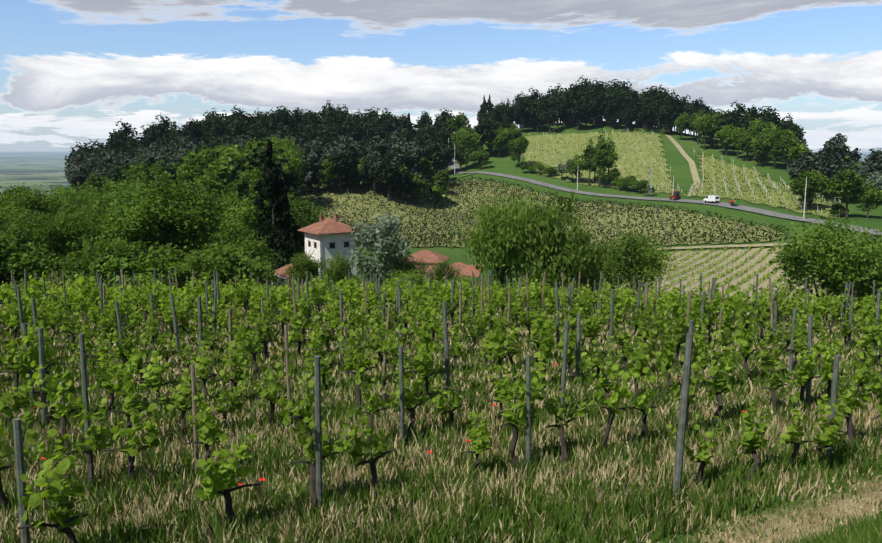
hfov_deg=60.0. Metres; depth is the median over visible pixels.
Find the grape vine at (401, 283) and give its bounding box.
[394,277,403,306]
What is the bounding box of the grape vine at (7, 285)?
[5,282,10,295]
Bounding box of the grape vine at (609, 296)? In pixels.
[601,277,617,312]
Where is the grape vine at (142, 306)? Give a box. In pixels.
[131,289,163,322]
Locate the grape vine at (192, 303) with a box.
[188,291,196,311]
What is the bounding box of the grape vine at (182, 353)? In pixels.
[169,333,213,375]
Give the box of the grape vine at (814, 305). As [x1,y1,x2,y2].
[810,294,819,314]
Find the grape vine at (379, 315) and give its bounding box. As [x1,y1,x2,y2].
[366,305,387,325]
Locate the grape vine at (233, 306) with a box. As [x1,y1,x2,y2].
[222,297,245,330]
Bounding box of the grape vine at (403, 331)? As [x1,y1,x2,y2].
[363,311,416,380]
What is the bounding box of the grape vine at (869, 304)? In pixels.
[863,295,872,315]
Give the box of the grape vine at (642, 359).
[619,334,649,400]
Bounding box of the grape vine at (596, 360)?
[588,337,615,376]
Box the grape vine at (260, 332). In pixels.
[252,310,275,359]
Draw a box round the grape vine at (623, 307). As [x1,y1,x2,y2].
[619,295,634,322]
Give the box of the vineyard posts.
[10,268,880,542]
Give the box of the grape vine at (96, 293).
[89,272,109,300]
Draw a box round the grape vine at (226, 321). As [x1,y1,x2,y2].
[216,302,243,339]
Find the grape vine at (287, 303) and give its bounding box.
[275,291,298,324]
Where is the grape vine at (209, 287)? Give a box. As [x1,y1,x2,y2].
[205,285,211,297]
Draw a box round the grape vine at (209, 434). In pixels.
[183,392,225,474]
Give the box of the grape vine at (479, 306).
[462,300,490,330]
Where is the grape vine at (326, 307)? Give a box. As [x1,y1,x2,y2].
[323,294,344,329]
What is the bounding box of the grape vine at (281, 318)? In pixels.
[263,295,293,337]
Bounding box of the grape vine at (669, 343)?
[651,314,676,393]
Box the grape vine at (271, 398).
[236,350,295,427]
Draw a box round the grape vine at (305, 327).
[285,303,314,344]
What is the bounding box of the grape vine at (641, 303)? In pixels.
[640,290,649,310]
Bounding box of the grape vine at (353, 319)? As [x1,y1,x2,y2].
[336,298,360,339]
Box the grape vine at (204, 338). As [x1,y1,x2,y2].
[190,313,209,345]
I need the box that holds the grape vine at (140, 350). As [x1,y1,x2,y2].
[110,320,153,383]
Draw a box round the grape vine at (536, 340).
[527,302,552,361]
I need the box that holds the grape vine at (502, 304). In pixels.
[493,278,517,318]
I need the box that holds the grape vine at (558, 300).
[553,288,562,310]
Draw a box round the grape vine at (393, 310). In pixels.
[390,297,407,322]
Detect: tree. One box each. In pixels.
[0,182,83,222]
[0,185,32,222]
[0,195,30,250]
[0,202,14,234]
[0,234,30,278]
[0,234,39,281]
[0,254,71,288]
[0,262,29,284]
[1,194,37,216]
[1,220,22,239]
[2,185,30,201]
[2,208,81,260]
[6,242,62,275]
[14,209,103,253]
[43,182,106,204]
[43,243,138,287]
[46,185,99,213]
[48,219,109,263]
[50,234,136,275]
[51,194,99,213]
[53,199,91,225]
[63,151,89,184]
[63,193,109,211]
[64,142,82,160]
[64,153,85,185]
[68,169,86,189]
[75,202,126,241]
[76,139,100,157]
[81,214,115,242]
[83,151,98,160]
[84,172,111,192]
[84,192,127,217]
[85,153,101,183]
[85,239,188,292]
[89,177,152,216]
[92,141,104,151]
[94,179,152,197]
[95,152,126,192]
[95,182,201,260]
[96,146,119,157]
[96,148,120,159]
[103,139,123,152]
[104,185,209,248]
[105,118,137,149]
[105,130,133,153]
[105,155,137,183]
[106,152,133,173]
[108,208,203,264]
[119,136,143,154]
[121,163,159,184]
[124,192,206,253]
[127,146,141,156]
[127,147,160,165]
[128,173,237,259]
[130,170,152,186]
[135,146,159,161]
[139,125,151,137]
[139,130,162,148]
[139,158,161,167]
[140,147,167,160]
[144,142,166,154]
[145,112,176,141]
[147,164,169,185]
[149,152,165,165]
[150,159,175,188]
[150,242,202,275]
[155,133,175,153]
[161,123,181,142]
[161,158,177,184]
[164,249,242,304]
[165,128,179,142]
[165,145,180,165]
[166,149,182,167]
[167,136,189,152]
[169,137,194,152]
[170,162,178,168]
[172,135,198,146]
[172,148,190,167]
[175,128,202,143]
[175,182,225,249]
[176,150,210,192]
[178,144,198,152]
[182,118,203,139]
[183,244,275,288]
[184,135,213,162]
[190,119,202,129]
[193,141,210,150]
[193,145,222,174]
[193,159,234,204]
[198,119,212,141]
[199,110,214,124]
[201,143,241,171]
[202,114,228,130]
[202,134,221,148]
[203,116,232,144]
[204,238,271,268]
[205,192,256,240]
[208,220,284,272]
[210,256,285,289]
[214,195,264,244]
[219,121,249,144]
[219,144,257,184]
[222,105,246,122]
[222,161,255,201]
[222,173,253,198]
[226,113,250,143]
[226,143,301,191]
[230,134,243,146]
[230,165,262,203]
[236,111,257,137]
[237,139,248,149]
[237,180,257,224]
[243,137,264,152]
[246,139,304,270]
[247,119,268,140]
[251,114,269,131]
[252,161,297,199]
[256,146,304,189]
[257,130,265,142]
[262,134,309,174]
[264,200,308,242]
[267,105,298,133]
[267,131,281,143]
[268,108,276,120]
[274,122,294,138]
[276,106,290,118]
[279,194,325,253]
[281,177,298,211]
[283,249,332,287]
[284,135,297,149]
[286,124,300,138]
[287,107,303,128]
[292,135,302,145]
[298,109,319,134]
[298,141,318,188]
[298,147,316,193]
[301,121,322,144]
[305,163,321,192]
[307,137,324,185]
[312,111,322,121]
[312,142,331,162]
[312,162,321,189]
[314,127,339,147]
[315,100,339,120]
[315,124,331,135]
[315,153,337,192]
[316,117,334,129]
[316,148,337,187]
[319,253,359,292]
[320,107,345,128]
[328,145,351,192]
[329,123,353,141]
[332,133,362,186]
[334,104,346,116]
[334,136,359,187]
[337,116,360,142]
[339,104,352,114]
[344,112,362,122]
[346,210,411,284]
[354,140,367,183]
[355,122,374,141]
[355,157,367,186]
[356,131,374,146]
[358,138,371,185]
[358,148,385,194]
[360,113,373,127]
[361,107,379,119]
[362,110,374,121]
[362,154,388,191]
[365,112,385,130]
[366,135,389,187]
[369,157,399,200]
[371,116,394,140]
[374,108,399,138]
[376,168,397,200]
[380,269,410,293]
[383,141,415,194]
[384,128,405,149]
[385,269,432,295]
[389,255,428,279]
[391,115,403,134]
[391,138,406,149]
[392,143,418,172]
[395,164,409,198]
[396,164,415,203]
[398,118,419,135]
[401,129,412,142]
[407,172,431,203]
[410,141,422,172]
[411,124,435,141]
[413,115,431,128]
[413,172,429,198]
[414,123,442,148]
[416,158,432,177]
[417,111,432,128]
[421,137,443,173]
[423,139,447,173]
[426,167,435,181]
[427,175,448,202]
[429,125,443,139]
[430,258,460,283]
[431,141,445,176]
[431,179,448,205]
[432,114,444,125]
[433,169,450,184]
[434,113,454,133]
[437,273,474,289]
[438,108,454,122]
[438,127,452,148]
[440,130,444,148]
[442,141,459,170]
[445,112,468,143]
[448,185,543,289]
[450,128,469,148]
[450,276,487,294]
[453,128,481,169]
[454,145,469,170]
[460,124,474,147]
[470,146,489,169]
[472,118,495,148]
[473,95,488,128]
[478,115,498,152]
[483,135,496,156]
[486,94,492,111]
[489,109,503,125]
[489,115,501,128]
[489,135,507,157]
[492,127,508,155]
[494,129,513,156]
[497,100,505,122]
[501,101,514,123]
[501,108,510,128]
[504,123,522,142]
[507,136,529,166]
[509,144,526,161]
[512,91,528,124]
[513,97,533,133]
[515,95,529,128]
[517,191,596,290]
[519,162,535,172]
[526,86,542,126]
[528,97,546,132]
[530,103,545,129]
[531,161,550,171]
[540,86,559,111]
[542,108,558,132]
[543,167,557,175]
[548,95,559,125]
[549,101,567,129]
[554,83,562,96]
[555,90,576,128]
[556,163,564,179]
[557,92,575,125]
[563,158,574,179]
[564,81,583,122]
[566,100,589,130]
[566,154,585,182]
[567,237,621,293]
[572,75,592,101]
[575,92,596,128]
[579,83,604,124]
[580,146,596,182]
[583,138,595,185]
[586,78,607,121]
[589,89,609,127]
[591,129,611,186]
[592,147,618,187]
[598,230,678,297]
[599,88,615,125]
[603,90,627,128]
[605,79,628,122]
[605,132,617,183]
[607,168,620,187]
[610,87,620,123]
[611,178,624,189]
[613,84,624,123]
[615,79,640,125]
[619,104,635,130]
[621,175,637,188]
[623,92,638,127]
[632,180,649,192]
[636,96,655,128]
[637,88,655,125]
[638,91,651,125]
[638,99,654,131]
[640,86,663,126]
[642,184,655,194]
[650,85,670,128]
[653,93,668,131]
[655,102,678,134]
[660,89,685,133]
[673,115,691,139]
[674,112,688,135]
[679,100,695,115]
[680,93,693,132]
[684,99,703,134]
[688,109,705,143]
[689,108,700,137]
[689,112,699,139]
[692,113,715,149]
[695,105,715,132]
[695,107,717,142]
[704,128,715,146]
[712,112,729,147]
[714,124,736,150]
[714,126,735,155]
[715,113,735,149]
[723,100,749,148]
[731,127,747,158]
[736,107,763,127]
[736,132,753,160]
[741,116,758,153]
[743,119,752,156]
[745,118,776,162]
[748,113,775,158]
[748,132,771,166]
[758,106,779,117]
[759,106,779,158]
[762,126,796,168]
[768,216,881,316]
[772,134,800,170]
[775,120,790,159]
[778,113,803,158]
[781,122,796,163]
[787,143,808,161]
[788,150,819,178]
[788,154,807,174]
[788,171,821,210]
[790,125,807,162]
[797,196,812,202]
[798,170,827,207]
[815,133,862,166]
[815,142,857,201]
[818,190,829,197]
[824,228,881,317]
[826,168,864,217]
[829,204,849,214]
[843,155,865,179]
[851,161,869,201]
[854,181,881,218]
[855,203,866,209]
[858,148,881,191]
[862,170,881,191]
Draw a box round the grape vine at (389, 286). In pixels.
[385,279,393,305]
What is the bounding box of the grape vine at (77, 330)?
[58,314,83,339]
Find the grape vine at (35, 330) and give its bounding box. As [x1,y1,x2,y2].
[20,319,43,350]
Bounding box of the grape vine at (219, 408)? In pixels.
[207,374,249,431]
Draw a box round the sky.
[0,0,881,151]
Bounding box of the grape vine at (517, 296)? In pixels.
[497,288,524,319]
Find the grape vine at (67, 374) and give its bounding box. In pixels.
[31,343,79,423]
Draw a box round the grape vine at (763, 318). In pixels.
[758,297,769,328]
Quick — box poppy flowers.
[34,345,745,497]
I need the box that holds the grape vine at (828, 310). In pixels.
[827,297,841,324]
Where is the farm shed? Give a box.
[448,264,481,280]
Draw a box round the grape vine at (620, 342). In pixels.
[613,326,631,351]
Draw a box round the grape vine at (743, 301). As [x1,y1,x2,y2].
[740,297,750,310]
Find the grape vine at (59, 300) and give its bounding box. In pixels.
[49,281,84,318]
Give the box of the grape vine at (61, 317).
[49,300,73,322]
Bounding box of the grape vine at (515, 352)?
[503,320,520,364]
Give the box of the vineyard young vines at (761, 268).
[575,240,869,317]
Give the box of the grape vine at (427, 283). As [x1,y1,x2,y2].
[422,278,432,304]
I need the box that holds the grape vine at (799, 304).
[795,296,802,312]
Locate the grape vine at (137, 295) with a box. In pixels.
[124,281,144,314]
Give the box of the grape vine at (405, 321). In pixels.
[385,295,417,334]
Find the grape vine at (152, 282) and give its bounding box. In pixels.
[144,279,161,303]
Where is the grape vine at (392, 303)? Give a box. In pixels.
[386,291,395,305]
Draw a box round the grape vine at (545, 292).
[533,276,550,313]
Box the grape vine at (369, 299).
[359,285,376,314]
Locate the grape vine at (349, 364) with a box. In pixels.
[338,340,373,383]
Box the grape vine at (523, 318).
[516,301,535,336]
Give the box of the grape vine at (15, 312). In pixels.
[0,284,31,350]
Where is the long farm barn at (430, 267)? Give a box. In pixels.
[416,265,449,303]
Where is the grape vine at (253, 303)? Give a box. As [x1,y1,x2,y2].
[248,294,265,335]
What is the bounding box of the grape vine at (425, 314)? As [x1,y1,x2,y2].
[417,301,435,328]
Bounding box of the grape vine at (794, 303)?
[788,289,799,318]
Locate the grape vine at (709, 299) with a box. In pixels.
[706,292,716,305]
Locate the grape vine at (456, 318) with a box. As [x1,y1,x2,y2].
[450,308,470,341]
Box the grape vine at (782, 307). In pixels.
[777,283,805,322]
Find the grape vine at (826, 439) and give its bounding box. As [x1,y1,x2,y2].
[814,394,850,464]
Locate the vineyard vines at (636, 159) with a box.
[521,129,679,192]
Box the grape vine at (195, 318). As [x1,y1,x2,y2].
[187,303,207,331]
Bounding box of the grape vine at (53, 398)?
[30,361,109,457]
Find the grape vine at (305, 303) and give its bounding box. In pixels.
[297,294,313,318]
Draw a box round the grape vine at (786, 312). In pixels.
[765,292,797,335]
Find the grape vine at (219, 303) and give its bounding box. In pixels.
[211,290,226,324]
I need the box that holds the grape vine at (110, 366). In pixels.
[94,352,122,381]
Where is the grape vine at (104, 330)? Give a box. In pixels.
[90,304,124,346]
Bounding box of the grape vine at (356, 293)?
[349,282,364,309]
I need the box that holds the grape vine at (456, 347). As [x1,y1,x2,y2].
[438,329,465,370]
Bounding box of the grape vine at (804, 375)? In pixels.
[794,335,828,410]
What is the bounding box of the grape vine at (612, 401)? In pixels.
[579,348,642,450]
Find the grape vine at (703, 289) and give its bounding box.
[692,288,704,306]
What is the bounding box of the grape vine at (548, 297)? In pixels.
[540,285,551,309]
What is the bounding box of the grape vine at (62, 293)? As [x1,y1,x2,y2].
[55,292,70,312]
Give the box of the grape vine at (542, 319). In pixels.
[529,304,558,332]
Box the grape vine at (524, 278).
[522,277,534,305]
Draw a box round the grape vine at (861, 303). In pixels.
[856,295,870,313]
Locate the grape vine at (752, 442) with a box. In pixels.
[740,402,772,482]
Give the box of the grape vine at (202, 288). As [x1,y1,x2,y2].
[192,272,207,300]
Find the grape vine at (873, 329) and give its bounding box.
[867,300,881,337]
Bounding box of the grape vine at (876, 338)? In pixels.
[874,322,881,387]
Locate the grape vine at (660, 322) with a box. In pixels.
[656,298,684,345]
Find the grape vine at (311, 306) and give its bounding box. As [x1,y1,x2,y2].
[304,298,314,321]
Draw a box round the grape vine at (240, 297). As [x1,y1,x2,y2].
[229,279,246,317]
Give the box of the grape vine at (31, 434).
[0,391,40,513]
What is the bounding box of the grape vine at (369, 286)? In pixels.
[367,281,376,307]
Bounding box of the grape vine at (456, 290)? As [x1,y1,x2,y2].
[455,288,462,303]
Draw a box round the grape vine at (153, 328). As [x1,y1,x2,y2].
[143,301,162,349]
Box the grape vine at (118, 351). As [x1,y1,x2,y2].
[112,327,137,372]
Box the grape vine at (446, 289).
[442,283,450,301]
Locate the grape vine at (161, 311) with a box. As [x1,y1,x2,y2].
[155,296,174,319]
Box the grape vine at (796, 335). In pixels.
[786,312,808,370]
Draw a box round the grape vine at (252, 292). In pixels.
[244,285,255,309]
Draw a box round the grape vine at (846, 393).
[828,355,881,450]
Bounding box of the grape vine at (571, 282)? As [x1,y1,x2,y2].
[569,278,580,303]
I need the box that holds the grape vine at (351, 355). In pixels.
[335,318,394,408]
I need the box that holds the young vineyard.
[581,247,860,319]
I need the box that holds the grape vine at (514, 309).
[498,298,521,336]
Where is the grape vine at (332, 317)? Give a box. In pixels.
[324,302,339,338]
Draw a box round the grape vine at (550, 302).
[543,283,555,322]
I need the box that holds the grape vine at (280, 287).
[276,285,289,312]
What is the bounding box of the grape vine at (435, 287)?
[427,276,444,307]
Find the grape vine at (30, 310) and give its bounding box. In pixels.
[13,298,45,322]
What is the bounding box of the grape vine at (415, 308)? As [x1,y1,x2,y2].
[408,300,422,321]
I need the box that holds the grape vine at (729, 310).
[714,289,735,330]
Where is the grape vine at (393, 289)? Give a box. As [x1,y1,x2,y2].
[385,284,396,309]
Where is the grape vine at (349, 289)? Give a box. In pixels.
[341,276,354,306]
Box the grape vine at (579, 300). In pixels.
[563,284,591,330]
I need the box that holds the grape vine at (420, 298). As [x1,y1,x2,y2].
[414,291,424,304]
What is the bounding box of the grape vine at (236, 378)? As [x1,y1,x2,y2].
[216,329,249,396]
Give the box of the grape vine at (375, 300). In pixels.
[370,293,381,305]
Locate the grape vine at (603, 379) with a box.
[596,358,620,399]
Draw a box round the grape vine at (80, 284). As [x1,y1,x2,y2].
[74,274,90,298]
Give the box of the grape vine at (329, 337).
[309,315,336,351]
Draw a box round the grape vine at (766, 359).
[760,334,780,373]
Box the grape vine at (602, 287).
[600,282,610,310]
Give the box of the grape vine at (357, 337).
[345,321,362,354]
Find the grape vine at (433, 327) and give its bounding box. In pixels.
[409,300,446,341]
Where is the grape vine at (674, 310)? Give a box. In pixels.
[666,290,683,323]
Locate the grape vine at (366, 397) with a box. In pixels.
[355,364,409,449]
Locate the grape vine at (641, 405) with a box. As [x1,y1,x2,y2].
[605,352,666,442]
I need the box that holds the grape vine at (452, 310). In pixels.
[440,281,458,327]
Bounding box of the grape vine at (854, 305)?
[839,294,863,316]
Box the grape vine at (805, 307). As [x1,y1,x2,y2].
[797,294,813,319]
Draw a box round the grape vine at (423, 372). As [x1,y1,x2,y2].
[413,334,440,396]
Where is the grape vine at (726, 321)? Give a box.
[721,297,735,344]
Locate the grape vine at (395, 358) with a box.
[384,331,437,379]
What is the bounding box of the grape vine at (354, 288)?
[347,280,359,303]
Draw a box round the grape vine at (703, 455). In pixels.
[665,411,722,485]
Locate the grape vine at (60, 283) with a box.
[59,278,77,310]
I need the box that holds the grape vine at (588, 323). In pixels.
[576,302,604,352]
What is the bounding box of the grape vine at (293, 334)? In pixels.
[288,308,320,355]
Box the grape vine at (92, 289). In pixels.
[77,277,99,306]
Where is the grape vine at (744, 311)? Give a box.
[734,292,757,336]
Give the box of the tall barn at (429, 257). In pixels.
[403,250,449,265]
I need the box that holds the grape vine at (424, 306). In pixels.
[418,294,433,309]
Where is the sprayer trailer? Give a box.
[728,200,738,205]
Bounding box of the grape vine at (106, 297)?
[105,282,110,307]
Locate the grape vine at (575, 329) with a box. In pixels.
[563,313,583,355]
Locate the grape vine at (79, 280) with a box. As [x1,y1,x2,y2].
[75,274,94,316]
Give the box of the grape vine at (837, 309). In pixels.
[825,288,848,332]
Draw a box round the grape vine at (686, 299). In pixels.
[683,295,695,311]
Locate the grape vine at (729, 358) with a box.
[719,345,735,381]
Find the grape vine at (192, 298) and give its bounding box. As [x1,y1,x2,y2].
[185,283,199,302]
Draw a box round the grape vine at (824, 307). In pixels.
[817,289,829,326]
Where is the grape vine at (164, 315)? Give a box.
[145,297,172,332]
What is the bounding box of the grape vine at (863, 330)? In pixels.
[848,309,875,338]
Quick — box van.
[703,195,719,202]
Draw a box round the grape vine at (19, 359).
[0,331,35,402]
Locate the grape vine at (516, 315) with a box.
[504,290,525,327]
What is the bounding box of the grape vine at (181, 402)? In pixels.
[166,360,198,438]
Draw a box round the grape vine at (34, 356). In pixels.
[21,316,65,388]
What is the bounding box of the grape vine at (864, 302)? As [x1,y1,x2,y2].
[860,293,874,323]
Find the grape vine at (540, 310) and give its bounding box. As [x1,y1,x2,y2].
[529,299,544,326]
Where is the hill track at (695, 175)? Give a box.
[666,135,700,195]
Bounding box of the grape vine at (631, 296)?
[627,288,635,312]
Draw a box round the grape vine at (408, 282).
[402,277,415,302]
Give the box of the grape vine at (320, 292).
[310,273,326,307]
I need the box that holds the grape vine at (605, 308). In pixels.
[597,292,625,327]
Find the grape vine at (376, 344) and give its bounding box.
[365,314,389,363]
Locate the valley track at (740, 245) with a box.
[595,243,791,249]
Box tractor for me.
[669,191,680,199]
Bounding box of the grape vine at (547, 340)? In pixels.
[531,311,555,383]
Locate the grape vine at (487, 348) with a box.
[480,322,495,366]
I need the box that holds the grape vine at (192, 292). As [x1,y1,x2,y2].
[190,284,204,301]
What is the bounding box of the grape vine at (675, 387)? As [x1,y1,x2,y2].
[655,339,707,433]
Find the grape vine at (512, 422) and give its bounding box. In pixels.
[487,351,546,469]
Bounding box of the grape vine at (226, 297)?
[210,283,229,310]
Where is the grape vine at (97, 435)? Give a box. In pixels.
[39,397,113,494]
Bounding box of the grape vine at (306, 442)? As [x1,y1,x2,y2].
[278,398,370,513]
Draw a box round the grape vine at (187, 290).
[176,280,189,295]
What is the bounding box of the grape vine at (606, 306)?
[602,297,615,320]
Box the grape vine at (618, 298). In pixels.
[614,282,628,310]
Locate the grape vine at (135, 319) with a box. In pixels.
[122,303,143,333]
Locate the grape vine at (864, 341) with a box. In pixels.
[856,314,881,364]
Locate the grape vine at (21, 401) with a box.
[0,374,39,428]
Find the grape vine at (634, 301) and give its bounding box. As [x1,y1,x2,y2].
[627,296,637,314]
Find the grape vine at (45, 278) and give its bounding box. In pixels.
[35,272,48,298]
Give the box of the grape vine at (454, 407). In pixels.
[431,378,465,432]
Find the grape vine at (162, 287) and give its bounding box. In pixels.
[160,282,167,303]
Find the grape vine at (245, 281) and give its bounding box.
[236,274,251,314]
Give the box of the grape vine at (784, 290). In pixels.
[766,280,787,317]
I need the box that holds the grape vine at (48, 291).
[46,290,57,304]
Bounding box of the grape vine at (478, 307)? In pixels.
[475,294,484,314]
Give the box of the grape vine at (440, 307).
[434,297,449,325]
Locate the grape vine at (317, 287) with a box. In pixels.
[312,274,326,305]
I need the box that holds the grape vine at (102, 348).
[75,331,112,373]
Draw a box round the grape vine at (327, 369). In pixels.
[303,346,335,389]
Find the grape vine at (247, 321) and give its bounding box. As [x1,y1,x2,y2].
[223,310,255,336]
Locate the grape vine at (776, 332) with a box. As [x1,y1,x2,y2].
[764,320,782,352]
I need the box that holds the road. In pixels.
[449,158,881,235]
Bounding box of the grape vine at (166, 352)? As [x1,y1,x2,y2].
[156,333,179,361]
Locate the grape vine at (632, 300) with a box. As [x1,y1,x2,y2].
[630,294,658,326]
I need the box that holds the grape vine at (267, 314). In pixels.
[254,290,279,345]
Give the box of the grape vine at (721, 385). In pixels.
[705,332,735,428]
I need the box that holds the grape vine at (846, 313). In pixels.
[834,300,850,320]
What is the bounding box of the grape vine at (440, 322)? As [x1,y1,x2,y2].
[428,308,466,357]
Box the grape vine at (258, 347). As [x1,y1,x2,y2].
[227,314,267,378]
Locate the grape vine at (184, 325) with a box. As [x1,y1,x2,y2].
[172,306,188,334]
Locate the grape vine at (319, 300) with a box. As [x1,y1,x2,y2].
[308,282,323,310]
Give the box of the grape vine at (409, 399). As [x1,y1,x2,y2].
[390,360,430,443]
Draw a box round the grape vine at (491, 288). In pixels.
[485,284,495,299]
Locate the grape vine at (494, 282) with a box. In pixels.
[491,278,504,297]
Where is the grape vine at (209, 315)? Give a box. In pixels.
[202,299,224,330]
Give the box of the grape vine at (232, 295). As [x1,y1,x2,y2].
[230,284,243,308]
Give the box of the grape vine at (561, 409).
[535,383,607,462]
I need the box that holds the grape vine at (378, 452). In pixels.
[340,409,395,500]
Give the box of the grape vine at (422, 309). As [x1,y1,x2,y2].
[414,296,431,326]
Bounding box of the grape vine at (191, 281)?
[189,278,199,302]
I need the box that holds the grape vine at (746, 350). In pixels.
[731,304,758,384]
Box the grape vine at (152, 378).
[139,343,175,403]
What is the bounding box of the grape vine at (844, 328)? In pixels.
[836,313,851,346]
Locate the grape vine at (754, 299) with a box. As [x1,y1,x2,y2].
[752,289,768,317]
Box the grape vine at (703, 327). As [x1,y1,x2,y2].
[690,310,708,354]
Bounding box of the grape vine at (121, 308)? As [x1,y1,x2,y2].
[96,284,130,345]
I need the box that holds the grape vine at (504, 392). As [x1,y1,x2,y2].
[488,362,513,427]
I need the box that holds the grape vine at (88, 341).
[76,325,95,356]
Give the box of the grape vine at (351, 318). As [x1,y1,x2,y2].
[346,307,366,330]
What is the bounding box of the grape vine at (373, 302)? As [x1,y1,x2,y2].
[370,293,382,316]
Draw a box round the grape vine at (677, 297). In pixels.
[675,293,685,312]
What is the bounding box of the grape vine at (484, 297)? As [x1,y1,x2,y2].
[468,292,485,316]
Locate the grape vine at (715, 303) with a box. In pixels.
[709,282,732,323]
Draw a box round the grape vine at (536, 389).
[511,370,545,421]
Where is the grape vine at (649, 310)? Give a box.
[629,301,654,336]
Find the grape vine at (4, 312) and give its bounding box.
[0,296,31,341]
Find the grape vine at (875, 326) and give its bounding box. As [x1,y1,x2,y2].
[864,307,881,361]
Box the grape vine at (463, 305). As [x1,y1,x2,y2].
[452,293,476,322]
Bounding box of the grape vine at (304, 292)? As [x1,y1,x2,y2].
[291,277,306,297]
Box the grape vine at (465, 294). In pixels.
[457,279,469,313]
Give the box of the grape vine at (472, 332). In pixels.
[464,303,489,351]
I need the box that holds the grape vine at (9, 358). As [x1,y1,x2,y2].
[3,338,26,385]
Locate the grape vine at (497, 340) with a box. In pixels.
[485,307,512,379]
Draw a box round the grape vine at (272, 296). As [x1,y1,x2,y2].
[260,286,273,304]
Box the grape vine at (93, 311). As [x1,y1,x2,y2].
[84,294,111,340]
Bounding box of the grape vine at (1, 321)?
[0,297,23,335]
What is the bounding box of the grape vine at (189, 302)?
[176,289,202,321]
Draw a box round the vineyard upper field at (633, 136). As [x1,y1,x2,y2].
[521,132,676,192]
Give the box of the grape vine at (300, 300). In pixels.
[286,292,306,318]
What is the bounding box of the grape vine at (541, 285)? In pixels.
[535,279,542,292]
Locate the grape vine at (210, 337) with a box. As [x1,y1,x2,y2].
[203,317,227,350]
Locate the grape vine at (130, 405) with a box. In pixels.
[108,362,147,436]
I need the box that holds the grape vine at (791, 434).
[779,391,827,468]
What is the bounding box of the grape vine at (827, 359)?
[820,333,845,398]
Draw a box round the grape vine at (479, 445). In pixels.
[461,412,493,478]
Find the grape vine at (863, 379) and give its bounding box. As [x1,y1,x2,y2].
[855,343,875,393]
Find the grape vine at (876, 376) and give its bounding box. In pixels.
[869,369,881,446]
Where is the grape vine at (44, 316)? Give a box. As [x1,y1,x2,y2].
[10,293,52,329]
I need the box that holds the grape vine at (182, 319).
[158,290,191,339]
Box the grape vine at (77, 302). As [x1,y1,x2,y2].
[65,285,94,319]
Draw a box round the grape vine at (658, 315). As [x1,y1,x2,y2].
[647,304,662,337]
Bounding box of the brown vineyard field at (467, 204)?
[297,179,782,247]
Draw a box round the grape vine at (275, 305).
[270,289,283,319]
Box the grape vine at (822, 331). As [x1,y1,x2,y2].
[804,329,826,367]
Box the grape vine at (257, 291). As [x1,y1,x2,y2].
[254,288,264,304]
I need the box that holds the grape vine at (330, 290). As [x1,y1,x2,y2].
[322,273,350,301]
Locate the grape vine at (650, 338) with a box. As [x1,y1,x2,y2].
[638,323,657,371]
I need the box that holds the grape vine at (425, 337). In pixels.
[406,316,431,359]
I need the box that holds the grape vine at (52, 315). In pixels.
[37,301,61,331]
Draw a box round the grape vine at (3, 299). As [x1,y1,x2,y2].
[0,287,14,306]
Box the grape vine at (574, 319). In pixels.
[558,295,589,328]
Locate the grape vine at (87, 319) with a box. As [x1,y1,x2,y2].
[70,291,99,321]
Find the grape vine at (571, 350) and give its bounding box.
[555,321,576,380]
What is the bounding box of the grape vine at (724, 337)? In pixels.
[712,318,733,351]
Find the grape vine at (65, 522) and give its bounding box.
[18,439,87,542]
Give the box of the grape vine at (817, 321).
[806,301,822,340]
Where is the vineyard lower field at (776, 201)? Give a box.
[682,155,836,217]
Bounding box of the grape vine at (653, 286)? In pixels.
[651,282,664,309]
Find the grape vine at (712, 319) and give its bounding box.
[695,288,723,344]
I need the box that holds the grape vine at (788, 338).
[776,314,806,352]
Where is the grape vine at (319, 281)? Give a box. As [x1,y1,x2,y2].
[314,276,323,305]
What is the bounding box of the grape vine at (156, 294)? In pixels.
[139,274,161,320]
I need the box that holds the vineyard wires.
[585,349,682,517]
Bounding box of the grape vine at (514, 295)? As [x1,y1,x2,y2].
[508,282,518,300]
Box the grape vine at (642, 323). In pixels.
[633,307,658,349]
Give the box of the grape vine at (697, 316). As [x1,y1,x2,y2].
[689,297,701,329]
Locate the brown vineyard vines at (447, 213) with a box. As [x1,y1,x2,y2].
[296,176,788,248]
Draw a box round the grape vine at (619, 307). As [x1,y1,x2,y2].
[615,291,628,310]
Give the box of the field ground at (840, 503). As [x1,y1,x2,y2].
[0,304,881,542]
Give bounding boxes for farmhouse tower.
[297,214,358,293]
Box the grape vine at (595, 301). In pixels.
[593,289,601,307]
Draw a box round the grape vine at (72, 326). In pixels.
[60,301,96,350]
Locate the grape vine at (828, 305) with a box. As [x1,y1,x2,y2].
[822,290,833,320]
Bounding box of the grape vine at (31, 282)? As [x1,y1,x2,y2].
[20,275,39,298]
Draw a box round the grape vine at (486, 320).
[473,300,492,337]
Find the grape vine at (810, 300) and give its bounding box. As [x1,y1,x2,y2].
[800,292,811,310]
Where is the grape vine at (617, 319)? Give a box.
[602,295,624,328]
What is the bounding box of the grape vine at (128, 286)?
[125,282,135,302]
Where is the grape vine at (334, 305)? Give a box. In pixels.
[324,295,339,315]
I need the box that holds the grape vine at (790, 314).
[785,301,793,322]
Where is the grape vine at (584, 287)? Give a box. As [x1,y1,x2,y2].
[583,286,594,315]
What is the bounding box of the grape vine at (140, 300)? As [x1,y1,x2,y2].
[132,289,149,313]
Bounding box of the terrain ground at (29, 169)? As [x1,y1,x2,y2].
[0,120,881,303]
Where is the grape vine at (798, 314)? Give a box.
[789,305,806,328]
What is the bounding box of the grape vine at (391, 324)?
[377,309,393,335]
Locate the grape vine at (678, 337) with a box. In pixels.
[673,303,697,366]
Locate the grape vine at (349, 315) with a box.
[347,299,363,316]
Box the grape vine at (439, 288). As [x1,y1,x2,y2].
[432,285,444,304]
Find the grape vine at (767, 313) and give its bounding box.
[754,286,774,338]
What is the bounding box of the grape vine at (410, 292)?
[408,287,417,306]

